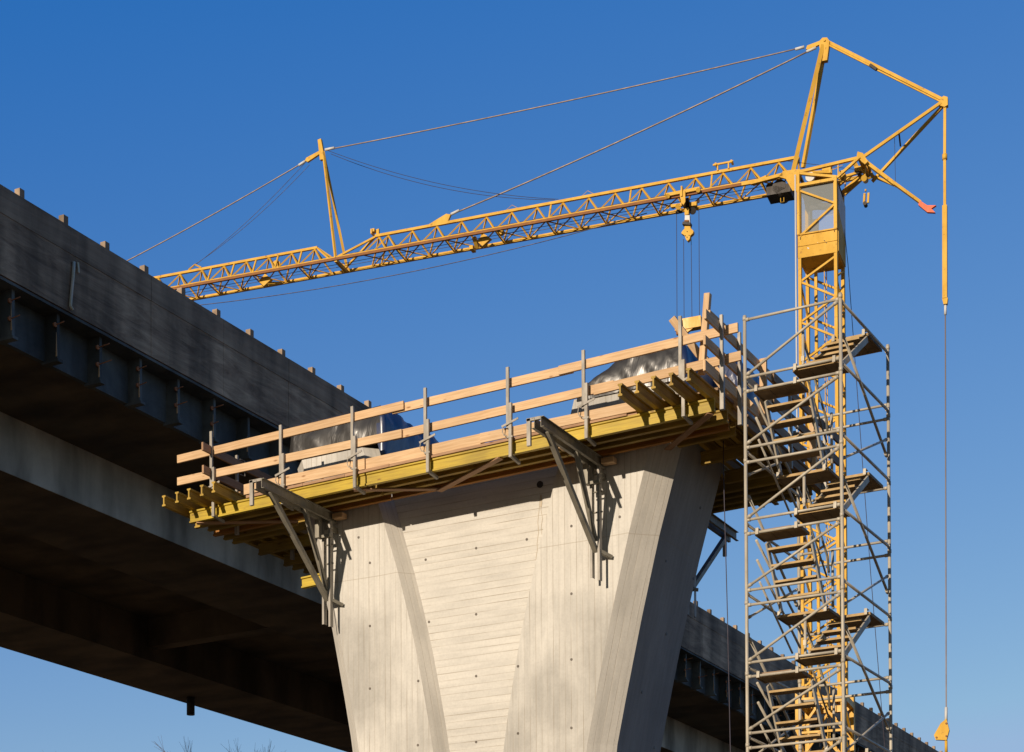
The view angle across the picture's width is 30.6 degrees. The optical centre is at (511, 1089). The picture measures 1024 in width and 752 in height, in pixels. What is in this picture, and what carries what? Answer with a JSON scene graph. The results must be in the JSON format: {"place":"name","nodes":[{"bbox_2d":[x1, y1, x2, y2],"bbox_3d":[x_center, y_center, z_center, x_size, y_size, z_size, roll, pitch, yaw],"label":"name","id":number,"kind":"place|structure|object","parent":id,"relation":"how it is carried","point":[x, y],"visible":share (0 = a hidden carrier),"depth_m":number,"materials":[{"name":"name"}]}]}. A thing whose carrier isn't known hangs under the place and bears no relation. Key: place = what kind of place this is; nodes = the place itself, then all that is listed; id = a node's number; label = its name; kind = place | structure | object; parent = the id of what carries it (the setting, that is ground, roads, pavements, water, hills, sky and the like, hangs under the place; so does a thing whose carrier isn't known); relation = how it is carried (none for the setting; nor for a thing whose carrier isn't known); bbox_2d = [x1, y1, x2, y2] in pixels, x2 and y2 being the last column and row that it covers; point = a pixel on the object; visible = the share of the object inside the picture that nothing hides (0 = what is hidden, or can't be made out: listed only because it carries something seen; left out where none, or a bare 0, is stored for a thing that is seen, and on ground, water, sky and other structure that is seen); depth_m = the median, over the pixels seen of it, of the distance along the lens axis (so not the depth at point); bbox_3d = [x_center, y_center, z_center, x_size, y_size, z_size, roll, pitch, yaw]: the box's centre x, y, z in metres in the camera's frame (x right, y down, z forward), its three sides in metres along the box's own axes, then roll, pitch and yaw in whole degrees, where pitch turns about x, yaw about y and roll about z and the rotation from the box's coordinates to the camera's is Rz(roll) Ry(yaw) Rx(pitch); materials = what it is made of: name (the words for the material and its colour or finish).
{"place":"outdoors","nodes":[
{"label":"outdoors","id":0,"kind":"place"},
{"bbox_2d":[0,184,941,751],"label":"concrete bridge","id":1,"kind":"structure","parent":0,"point":[124,384],"depth_m":47.49,"materials":[{"name":"grey concrete"}]},
{"bbox_2d":[0,0,1023,751],"label":"sky","id":2,"kind":"structure","parent":0,"point":[135,122],"materials":[{"name":"blue"}]},
{"bbox_2d":[743,292,892,751],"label":"stair tower","id":3,"kind":"structure","parent":0,"point":[835,356],"depth_m":29.18,"materials":[{"name":"metal"}]},
{"label":"ground","id":4,"kind":"structure","parent":0,"visible":0},
{"bbox_2d":[42,736,192,751],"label":"bare tree","id":5,"kind":"object","parent":4,"relation":"on","point":[182,747],"visible":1,"depth_m":70.16,"materials":[{"name":"brown plant"}]},
{"bbox_2d":[221,738,274,751],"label":"bare tree","id":6,"kind":"object","parent":4,"relation":"on","point":[239,749],"visible":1,"depth_m":69.50,"materials":[{"name":"brown plant"}]},
{"bbox_2d":[298,381,722,751],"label":"bridge pier","id":7,"kind":"structure","parent":4,"relation":"on","point":[489,616],"depth_m":33.16,"materials":[{"name":"concrete"}]},
{"bbox_2d":[249,478,346,626],"bbox_3d":[-3.885,-9.604,33.702,0.527,2.155,2.361,-1,-1,34],"label":"steel bracket","id":8,"kind":"object","parent":7,"relation":"attached to","point":[276,494],"visible":1,"depth_m":34.14,"materials":[{"name":"grey metal"}]},
{"bbox_2d":[301,573,321,588],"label":"cut beam","id":9,"kind":"structure","parent":8,"relation":"attached to","point":[308,582],"depth_m":34.75,"materials":[{"name":"yellow paint"}]},
{"bbox_2d":[162,309,839,573],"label":"work platform","id":10,"kind":"structure","parent":7,"relation":"on","point":[707,417],"depth_m":32.41,"materials":[{"name":"yellow paint"}]},
{"bbox_2d":[290,405,438,462],"bbox_3d":[-2.642,-12.071,35.785,2.165,0.974,2.617,-1,-1,29],"label":"tarpaulin","id":11,"kind":"object","parent":10,"relation":"on","point":[389,422],"visible":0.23,"depth_m":34.67,"materials":[{"name":"grey"}]},
{"bbox_2d":[577,345,714,400],"bbox_3d":[2.620,-12.117,32.918,2.154,1.050,2.632,-1,-1,29],"label":"tarpaulin","id":12,"kind":"object","parent":10,"relation":"on","point":[640,365],"visible":0.27,"depth_m":31.71,"materials":[{"name":"grey"}]},
{"bbox_2d":[669,316,737,410],"bbox_3d":[3.179,-11.914,30.700,1.279,1.464,0.147,0,-1,-15],"label":"leaning timber","id":13,"kind":"object","parent":10,"relation":"on","point":[693,347],"visible":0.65,"depth_m":30.60,"materials":[{"name":"brown wood"}]},
{"bbox_2d":[698,292,725,375],"bbox_3d":[3.281,-12.173,30.425,0.251,1.288,0.806,-1,-1,31],"label":"timber upright","id":14,"kind":"object","parent":10,"relation":"on","point":[707,298],"visible":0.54,"depth_m":30.12,"materials":[{"name":"brown wood"}]},
{"bbox_2d":[723,441,730,751],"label":"hanging rope","id":15,"kind":"object","parent":10,"relation":"hanging from","point":[726,595],"visible":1,"depth_m":31.99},
{"bbox_2d":[707,356,753,408],"bbox_3d":[3.497,-11.509,30.408,0.866,0.928,0.122,0,-1,6],"label":"leaning timber","id":16,"kind":"object","parent":10,"relation":"attached to","point":[750,403],"visible":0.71,"depth_m":30.34,"materials":[{"name":"brown wood"}]},
{"bbox_2d":[714,362,765,427],"bbox_3d":[3.937,-12.045,32.911,0.732,1.348,1.397,-1,-1,29],"label":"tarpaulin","id":17,"kind":"object","parent":10,"relation":"on","point":[730,375],"visible":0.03,"depth_m":32.53,"materials":[{"name":"grey"}]},
{"bbox_2d":[526,415,616,580],"bbox_3d":[0.943,-9.740,31.069,0.527,2.155,2.361,-1,-1,34],"label":"steel bracket","id":18,"kind":"object","parent":7,"relation":"attached to","point":[555,436],"visible":1,"depth_m":31.47,"materials":[{"name":"grey metal"}]},
{"bbox_2d":[688,512,738,617],"bbox_3d":[3.678,-9.704,35.079,0.527,2.155,2.361,-1,-1,23],"label":"steel bracket","id":19,"kind":"object","parent":7,"relation":"attached to","point":[716,525],"visible":0.31,"depth_m":35.28,"materials":[{"name":"grey metal"}]},
{"bbox_2d":[126,37,949,751],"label":"tower crane","id":20,"kind":"object","parent":4,"relation":"on","point":[824,251],"visible":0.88,"depth_m":58.00,"materials":[{"name":"metal"}]}
]}

